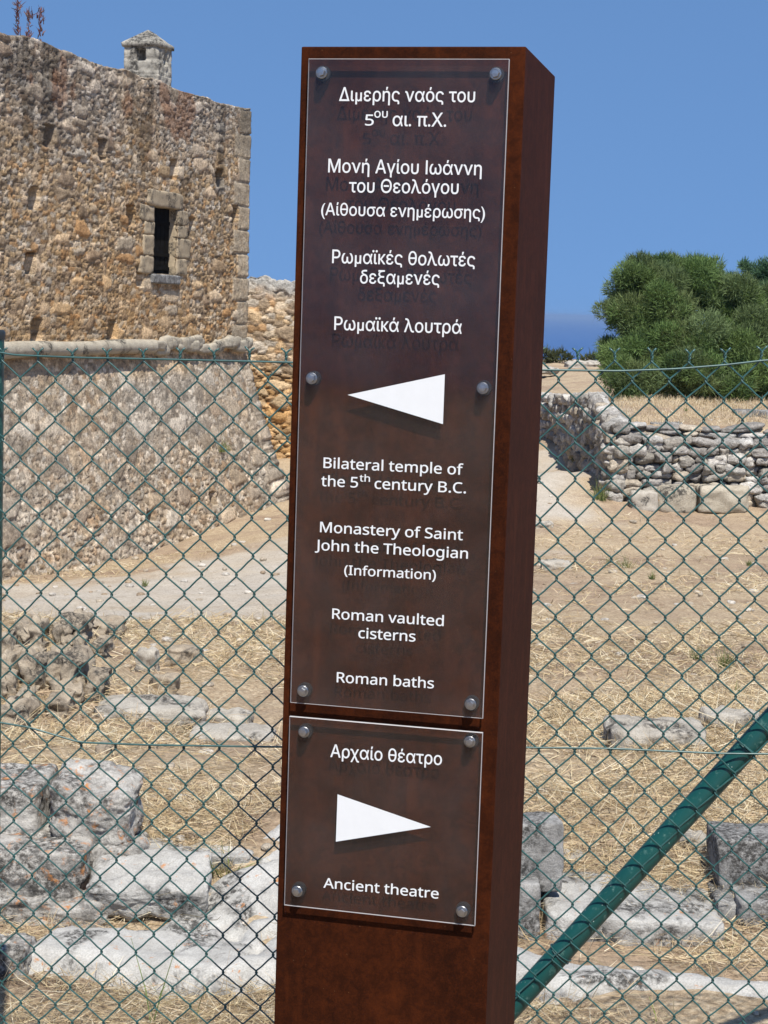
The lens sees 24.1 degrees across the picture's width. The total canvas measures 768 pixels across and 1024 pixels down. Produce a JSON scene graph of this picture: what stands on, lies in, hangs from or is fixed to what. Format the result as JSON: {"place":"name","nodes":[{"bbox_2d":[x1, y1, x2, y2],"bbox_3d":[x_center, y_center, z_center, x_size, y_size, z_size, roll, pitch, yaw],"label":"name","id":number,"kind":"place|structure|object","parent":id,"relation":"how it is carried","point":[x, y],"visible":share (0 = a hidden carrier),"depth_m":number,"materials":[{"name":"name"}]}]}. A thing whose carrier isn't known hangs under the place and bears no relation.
{"place":"outdoors","nodes":[
{"label":"outdoors","id":0,"kind":"place"},
{"bbox_2d":[0,359,767,1023],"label":"ground","id":1,"kind":"structure","parent":0,"point":[556,479],"depth_m":11.53,"materials":[{"name":"beige soil"}]},
{"bbox_2d":[1,674,7,701],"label":"rubble stone","id":2,"kind":"object","parent":1,"relation":"on","point":[4,683],"visible":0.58,"depth_m":7.62,"materials":[{"name":"beige stone"}]},
{"bbox_2d":[2,628,17,649],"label":"rubble stone","id":3,"kind":"object","parent":1,"relation":"on","point":[9,642],"visible":0.38,"depth_m":7.91,"materials":[{"name":"beige stone"}]},
{"bbox_2d":[5,668,20,697],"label":"rubble stone","id":4,"kind":"object","parent":1,"relation":"on","point":[11,679],"visible":0.55,"depth_m":7.64,"materials":[{"name":"beige stone"}]},
{"bbox_2d":[2,645,26,675],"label":"rubble stone","id":5,"kind":"object","parent":1,"relation":"on","point":[9,657],"visible":0.34,"depth_m":7.81,"materials":[{"name":"beige stone"}]},
{"bbox_2d":[0,932,36,981],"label":"ancient block","id":6,"kind":"structure","parent":1,"relation":"on","point":[17,948],"depth_m":4.80,"materials":[{"name":"stone"}]},
{"bbox_2d":[1,695,40,730],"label":"rubble stone","id":7,"kind":"object","parent":1,"relation":"on","point":[22,707],"visible":0.62,"depth_m":7.34,"materials":[{"name":"grey stone"}]},
{"bbox_2d":[16,684,37,697],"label":"rubble stone","id":8,"kind":"object","parent":1,"relation":"on","point":[27,694],"visible":0.33,"depth_m":7.60,"materials":[{"name":"beige stone"}]},
{"bbox_2d":[13,613,49,646],"bbox_3d":[-1.603,0.562,8.185,0.157,0.181,0.318,2,6,0],"label":"rubble stone","id":9,"kind":"object","parent":1,"relation":"on","point":[25,628],"visible":0.58,"depth_m":8.06,"materials":[{"name":"beige stone"}]},
{"bbox_2d":[17,647,47,689],"bbox_3d":[-1.530,0.704,7.861,0.152,0.199,0.317,0,7,-14],"label":"rubble stone","id":10,"kind":"object","parent":1,"relation":"on","point":[32,672],"visible":0.69,"depth_m":7.73,"materials":[{"name":"beige stone"}]},
{"bbox_2d":[26,641,48,651],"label":"rubble stone","id":11,"kind":"object","parent":1,"relation":"on","point":[43,648],"visible":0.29,"depth_m":8.02,"materials":[{"name":"beige stone"}]},
{"bbox_2d":[0,889,111,927],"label":"ancient block","id":12,"kind":"structure","parent":1,"relation":"on","point":[83,911],"depth_m":5.21,"materials":[{"name":"stone"}]},
{"bbox_2d":[0,817,94,898],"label":"ancient block","id":13,"kind":"structure","parent":12,"relation":"on","point":[31,857],"depth_m":5.26,"materials":[{"name":"stone"}]},
{"bbox_2d":[0,763,58,835],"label":"ancient block","id":14,"kind":"structure","parent":13,"relation":"on","point":[30,782],"depth_m":5.43,"materials":[{"name":"stone"}]},
{"bbox_2d":[42,690,77,719],"bbox_3d":[-1.368,0.819,7.660,0.116,0.129,0.282,3,6,10],"label":"rubble stone","id":15,"kind":"object","parent":1,"relation":"on","point":[62,700],"visible":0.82,"depth_m":7.55,"materials":[{"name":"grey stone"}]},
{"bbox_2d":[49,621,72,644],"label":"rubble stone","id":16,"kind":"object","parent":1,"relation":"on","point":[57,630],"visible":0.66,"depth_m":8.14,"materials":[{"name":"beige stone"}]},
{"bbox_2d":[48,676,85,703],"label":"rubble stone","id":17,"kind":"object","parent":1,"relation":"on","point":[77,687],"visible":0.52,"depth_m":7.71,"materials":[{"name":"beige stone"}]},
{"bbox_2d":[60,634,73,645],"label":"rubble stone","id":18,"kind":"object","parent":1,"relation":"on","point":[66,639],"visible":0.41,"depth_m":8.12,"materials":[{"name":"beige stone"}]},
{"bbox_2d":[45,645,95,684],"bbox_3d":[-1.401,0.694,7.967,0.222,0.207,0.400,2,6,0],"label":"rubble stone","id":19,"kind":"object","parent":1,"relation":"on","point":[60,667],"visible":0.66,"depth_m":7.83,"materials":[{"name":"beige stone"}]},
{"bbox_2d":[60,608,94,637],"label":"rubble stone","id":20,"kind":"object","parent":1,"relation":"on","point":[78,618],"visible":0.6,"depth_m":8.28,"materials":[{"name":"grey stone"}]},
{"bbox_2d":[72,631,87,645],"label":"rubble stone","id":21,"kind":"object","parent":1,"relation":"on","point":[78,640],"visible":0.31,"depth_m":8.09,"materials":[{"name":"beige stone"}]},
{"bbox_2d":[84,667,111,703],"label":"rubble stone","id":22,"kind":"object","parent":1,"relation":"on","point":[98,676],"visible":0.81,"depth_m":7.78,"materials":[{"name":"grey stone"}]},
{"bbox_2d":[89,635,114,656],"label":"rubble stone","id":23,"kind":"object","parent":1,"relation":"on","point":[104,649],"visible":0.83,"depth_m":8.30,"materials":[{"name":"beige stone"}]},
{"bbox_2d":[95,741,112,758],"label":"loose stone","id":24,"kind":"object","parent":1,"relation":"on","point":[101,747],"visible":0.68,"depth_m":6.60,"materials":[{"name":"beige stone"}]},
{"bbox_2d":[92,614,126,639],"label":"rubble stone","id":25,"kind":"object","parent":1,"relation":"on","point":[113,621],"visible":0.45,"depth_m":10.70,"materials":[{"name":"beige stone"}]},
{"bbox_2d":[90,830,149,871],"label":"ancient block","id":26,"kind":"structure","parent":1,"relation":"on","point":[141,841],"depth_m":5.37,"materials":[{"name":"stone"}]},
{"bbox_2d":[49,759,143,845],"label":"ancient block","id":27,"kind":"structure","parent":26,"relation":"on","point":[99,821],"depth_m":5.40,"materials":[{"name":"stone"}]},
{"bbox_2d":[0,30,288,579],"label":"stone tower","id":28,"kind":"structure","parent":1,"relation":"on","point":[124,211],"depth_m":27.03,"materials":[{"name":"stone"}]},
{"bbox_2d":[12,0,23,34],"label":"plant","id":29,"kind":"object","parent":28,"relation":"on","point":[17,13],"depth_m":23.94,"materials":[{"name":"brown plant"}]},
{"bbox_2d":[24,6,36,37],"bbox_3d":[-4.760,-6.548,24.271,0.212,0.521,0.159,2,6,0],"label":"plant","id":30,"kind":"object","parent":28,"relation":"on","point":[28,16],"depth_m":24.26,"materials":[{"name":"brown plant"}]},
{"bbox_2d":[36,5,46,40],"bbox_3d":[-4.677,-6.615,24.572,0.158,0.609,0.176,2,6,0],"label":"plant","id":31,"kind":"object","parent":28,"relation":"attached to","point":[40,15],"depth_m":24.57,"materials":[{"name":"brown plant"}]},
{"bbox_2d":[136,188,190,284],"bbox_3d":[-3.629,-4.408,28.913,0.406,1.485,2.098,4,7,16],"label":"window","id":32,"kind":"structure","parent":28,"relation":"in","point":[159,247],"depth_m":29.00,"materials":[{"name":"stone"}]},
{"bbox_2d":[217,439,238,452],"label":"wall plant","id":33,"kind":"object","parent":28,"relation":"attached to","point":[222,450],"depth_m":30.60,"materials":[{"name":"green plant"}]},
{"bbox_2d":[134,646,159,671],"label":"loose stone","id":34,"kind":"object","parent":1,"relation":"on","point":[150,656],"visible":0.77,"depth_m":9.46,"materials":[{"name":"grey stone"}]},
{"bbox_2d":[84,849,213,920],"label":"ancient block","id":35,"kind":"structure","parent":1,"relation":"on","point":[186,877],"depth_m":5.23,"materials":[{"name":"grey stone"}]},
{"bbox_2d":[93,694,208,729],"bbox_3d":[-0.994,0.858,7.721,0.481,0.134,0.352,2,6,0],"label":"loose stone","id":36,"kind":"object","parent":1,"relation":"on","point":[166,706],"visible":0.73,"depth_m":7.61,"materials":[{"name":"grey stone"}]},
{"bbox_2d":[28,859,278,998],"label":"bedrock","id":37,"kind":"structure","parent":1,"relation":"on","point":[153,952],"depth_m":4.96,"materials":[{"name":"grey stone"}]},
{"bbox_2d":[131,939,176,1021],"bbox_3d":[-0.593,1.195,4.561,0.134,0.226,0.037,4,7,22],"label":"grass stem","id":38,"kind":"object","parent":1,"relation":"on","point":[146,991],"visible":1,"depth_m":4.56,"materials":[{"name":"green plant"}]},
{"bbox_2d":[149,672,180,693],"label":"loose stone","id":39,"kind":"object","parent":1,"relation":"on","point":[169,678],"visible":0.72,"depth_m":8.44,"materials":[{"name":"beige stone"}]},
{"bbox_2d":[164,644,203,666],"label":"loose stone","id":40,"kind":"object","parent":1,"relation":"on","point":[185,652],"visible":0.62,"depth_m":9.89,"materials":[{"name":"beige stone"}]},
{"bbox_2d":[188,991,203,1023],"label":"grass stem","id":41,"kind":"object","parent":1,"relation":"on","point":[197,1011],"visible":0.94,"depth_m":4.57,"materials":[{"name":"beige plant"}]},
{"bbox_2d":[148,838,253,868],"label":"ancient block","id":42,"kind":"structure","parent":1,"relation":"on","point":[241,854],"depth_m":5.46,"materials":[{"name":"grey stone"}]},
{"bbox_2d":[206,707,253,723],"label":"loose stone","id":43,"kind":"object","parent":1,"relation":"on","point":[238,717],"visible":0.41,"depth_m":8.19,"materials":[{"name":"grey stone"}]},
{"bbox_2d":[189,721,275,742],"bbox_3d":[-0.596,0.889,7.108,0.336,0.088,0.261,2,6,0],"label":"loose stone","id":44,"kind":"object","parent":1,"relation":"on","point":[220,731],"visible":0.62,"depth_m":7.04,"materials":[{"name":"grey stone"}]},
{"bbox_2d":[208,841,261,878],"bbox_3d":[-0.479,1.040,5.396,0.164,0.127,0.156,6,8,32],"label":"weed","id":45,"kind":"object","parent":1,"relation":"on","point":[222,866],"visible":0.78,"depth_m":5.39,"materials":[{"name":"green plant"}]},
{"bbox_2d":[251,824,279,863],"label":"bedrock","id":46,"kind":"structure","parent":1,"relation":"on","point":[275,834],"depth_m":5.47,"materials":[{"name":"grey stone"}]},
{"bbox_2d":[245,275,294,458],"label":"ruined wall","id":47,"kind":"structure","parent":1,"relation":"on","point":[270,319],"depth_m":37.88,"materials":[{"name":"beige stone"}]},
{"bbox_2d":[0,330,767,1023],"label":"chain link fence","id":48,"kind":"object","parent":1,"relation":"on","point":[722,774],"visible":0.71,"depth_m":3.59,"materials":[{"name":"green metal"}]},
{"bbox_2d":[2,408,767,1023],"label":"pebbles","id":49,"kind":"object","parent":1,"relation":"on","point":[210,684],"visible":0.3,"depth_m":10.47,"materials":[{"name":"beige stone"}]},
{"bbox_2d":[274,47,554,1023],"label":"sign post","id":50,"kind":"object","parent":1,"relation":"on","point":[424,175],"visible":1,"depth_m":2.58,"materials":[{"name":"metal"}]},
{"bbox_2d":[518,875,540,940],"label":"ancient block","id":51,"kind":"structure","parent":1,"relation":"on","point":[530,921],"depth_m":5.13,"materials":[{"name":"grey stone"}]},
{"bbox_2d":[536,520,553,528],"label":"loose stone","id":52,"kind":"object","parent":1,"relation":"on","point":[548,523],"visible":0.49,"depth_m":24.28,"materials":[{"name":"grey stone"}]},
{"bbox_2d":[542,366,559,374],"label":"outcrop","id":53,"kind":"object","parent":1,"relation":"on","point":[548,372],"visible":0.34,"depth_m":59.91,"materials":[{"name":"grey stone"}]},
{"bbox_2d":[540,558,571,570],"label":"loose stone","id":54,"kind":"object","parent":1,"relation":"on","point":[549,563],"visible":0.59,"depth_m":18.52,"materials":[{"name":"grey stone"}]},
{"bbox_2d":[543,346,574,363],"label":"bush","id":55,"kind":"object","parent":1,"relation":"on","point":[553,354],"visible":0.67,"depth_m":68.64,"materials":[{"name":"green plant"}]},
{"bbox_2d":[564,849,583,862],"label":"loose stone","id":56,"kind":"object","parent":1,"relation":"on","point":[574,856],"visible":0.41,"depth_m":5.57,"materials":[{"name":"beige stone"}]},
{"bbox_2d":[564,360,600,367],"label":"outcrop","id":57,"kind":"object","parent":1,"relation":"on","point":[587,363],"visible":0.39,"depth_m":65.84,"materials":[{"name":"grey stone"}]},
{"bbox_2d":[579,346,602,360],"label":"bush","id":58,"kind":"object","parent":1,"relation":"on","point":[591,356],"visible":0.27,"depth_m":68.65,"materials":[{"name":"green plant"}]},
{"bbox_2d":[585,475,612,500],"bbox_3d":[3.212,-0.385,26.701,0.563,0.440,0.451,6,8,34],"label":"weed","id":59,"kind":"object","parent":1,"relation":"on","point":[600,496],"visible":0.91,"depth_m":26.66,"materials":[{"name":"green plant"}]},
{"bbox_2d":[616,553,639,568],"bbox_3d":[2.483,0.494,18.415,0.298,0.226,0.309,2,6,0],"label":"weed","id":60,"kind":"object","parent":1,"relation":"on","point":[622,565],"visible":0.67,"depth_m":18.42,"materials":[{"name":"green plant"}]},
{"bbox_2d":[541,871,724,946],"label":"ancient block","id":61,"kind":"structure","parent":1,"relation":"on","point":[678,923],"depth_m":5.16,"materials":[{"name":"grey stone"}]},
{"bbox_2d":[521,811,563,891],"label":"ancient block","id":62,"kind":"structure","parent":61,"relation":"on","point":[537,847],"depth_m":5.21,"materials":[{"name":"grey stone"}]},
{"bbox_2d":[516,947,767,1005],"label":"bedrock","id":63,"kind":"structure","parent":1,"relation":"on","point":[584,975],"depth_m":4.77,"materials":[{"name":"grey stone"}]},
{"bbox_2d":[628,490,657,511],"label":"ancient block","id":64,"kind":"structure","parent":1,"relation":"on","point":[647,500],"depth_m":26.48,"materials":[{"name":"grey stone"}]},
{"bbox_2d":[647,566,655,578],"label":"weed","id":65,"kind":"object","parent":1,"relation":"on","point":[653,576],"visible":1,"depth_m":17.11,"materials":[{"name":"green plant"}]},
{"bbox_2d":[540,391,767,508],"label":"dry stone wall","id":66,"kind":"structure","parent":1,"relation":"on","point":[684,459],"depth_m":26.89,"materials":[{"name":"grey stone"}]},
{"bbox_2d":[650,421,682,424],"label":"ancient block","id":67,"kind":"structure","parent":66,"relation":"on","point":[678,422],"depth_m":27.44,"materials":[{"name":"grey stone"}]},
{"bbox_2d":[603,714,706,752],"bbox_3d":[1.043,0.861,6.898,0.398,0.135,0.304,2,6,0],"label":"loose stone","id":68,"kind":"object","parent":1,"relation":"on","point":[613,729],"visible":0.7,"depth_m":6.80,"materials":[{"name":"grey stone"}]},
{"bbox_2d":[657,995,675,1017],"bbox_3d":[0.713,1.259,4.555,0.053,0.088,0.014,2,6,0],"label":"grass stem","id":69,"kind":"object","parent":1,"relation":"on","point":[673,1008],"visible":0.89,"depth_m":4.55,"materials":[{"name":"beige plant"}]},
{"bbox_2d":[656,484,696,512],"bbox_3d":[4.318,-0.183,26.671,0.595,0.456,0.393,2,6,0],"label":"block","id":70,"kind":"object","parent":1,"relation":"on","point":[682,499],"depth_m":26.50,"materials":[{"name":"stone"}]},
{"bbox_2d":[591,249,767,402],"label":"evergreen tree","id":71,"kind":"object","parent":1,"relation":"on","point":[649,300],"visible":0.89,"depth_m":33.78,"materials":[{"name":"green plant"}]},
{"bbox_2d":[678,829,706,850],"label":"loose stone","id":72,"kind":"object","parent":1,"relation":"on","point":[694,835],"visible":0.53,"depth_m":5.64,"materials":[{"name":"grey stone"}]},
{"bbox_2d":[688,648,709,659],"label":"weed","id":73,"kind":"object","parent":1,"relation":"on","point":[696,657],"visible":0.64,"depth_m":9.91,"materials":[{"name":"green plant"}]},
{"bbox_2d":[706,880,736,921],"bbox_3d":[1.000,1.194,5.364,0.066,0.147,0.244,2,6,0],"label":"ancient block","id":74,"kind":"object","parent":1,"relation":"on","point":[722,907],"depth_m":5.25,"materials":[{"name":"grey stone"}]},
{"bbox_2d":[695,482,748,513],"bbox_3d":[5.011,-0.190,26.676,0.774,0.467,0.470,2,6,0],"label":"ancient block","id":75,"kind":"object","parent":1,"relation":"on","point":[721,499],"depth_m":26.49,"materials":[{"name":"stone"}]},
{"bbox_2d":[708,642,738,669],"bbox_3d":[1.807,0.768,9.556,0.149,0.138,0.191,-1,7,-25],"label":"weed","id":76,"kind":"object","parent":1,"relation":"on","point":[725,661],"visible":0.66,"depth_m":9.55,"materials":[{"name":"green plant"}]},
{"bbox_2d":[698,705,759,729],"bbox_3d":[1.398,0.844,7.237,0.255,0.109,0.210,2,6,0],"label":"loose stone","id":77,"kind":"object","parent":1,"relation":"on","point":[730,715],"visible":0.42,"depth_m":7.16,"materials":[{"name":"grey stone"}]},
{"bbox_2d":[731,884,767,926],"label":"ancient block","id":78,"kind":"object","parent":1,"relation":"on","point":[759,905],"depth_m":5.21,"materials":[{"name":"grey stone"}]},
{"bbox_2d":[706,821,767,889],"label":"ancient block","id":79,"kind":"object","parent":78,"relation":"on","point":[748,849],"depth_m":5.35,"materials":[{"name":"grey stone"}]},
{"bbox_2d":[732,409,767,418],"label":"ancient block","id":80,"kind":"structure","parent":1,"relation":"on","point":[749,410],"depth_m":28.98,"materials":[{"name":"grey stone"}]},
{"bbox_2d":[736,255,767,292],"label":"evergreen tree","id":81,"kind":"object","parent":1,"relation":"on","point":[760,271],"visible":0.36,"depth_m":38.49,"materials":[{"name":"green plant"}]},
{"bbox_2d":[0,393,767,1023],"bbox_3d":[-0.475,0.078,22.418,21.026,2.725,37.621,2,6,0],"label":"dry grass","id":82,"kind":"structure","parent":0,"point":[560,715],"depth_m":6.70,"materials":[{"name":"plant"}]},
{"bbox_2d":[0,0,767,321],"label":"sky","id":83,"kind":"structure","parent":0,"point":[660,135],"materials":[{"name":"blue"}]},
{"bbox_2d":[543,317,697,359],"bbox_3d":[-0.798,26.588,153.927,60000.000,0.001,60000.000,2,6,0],"label":"sea","id":84,"kind":"structure","parent":0,"point":[569,334],"depth_m":4432.88,"materials":[{"name":"liquid"}]}
]}

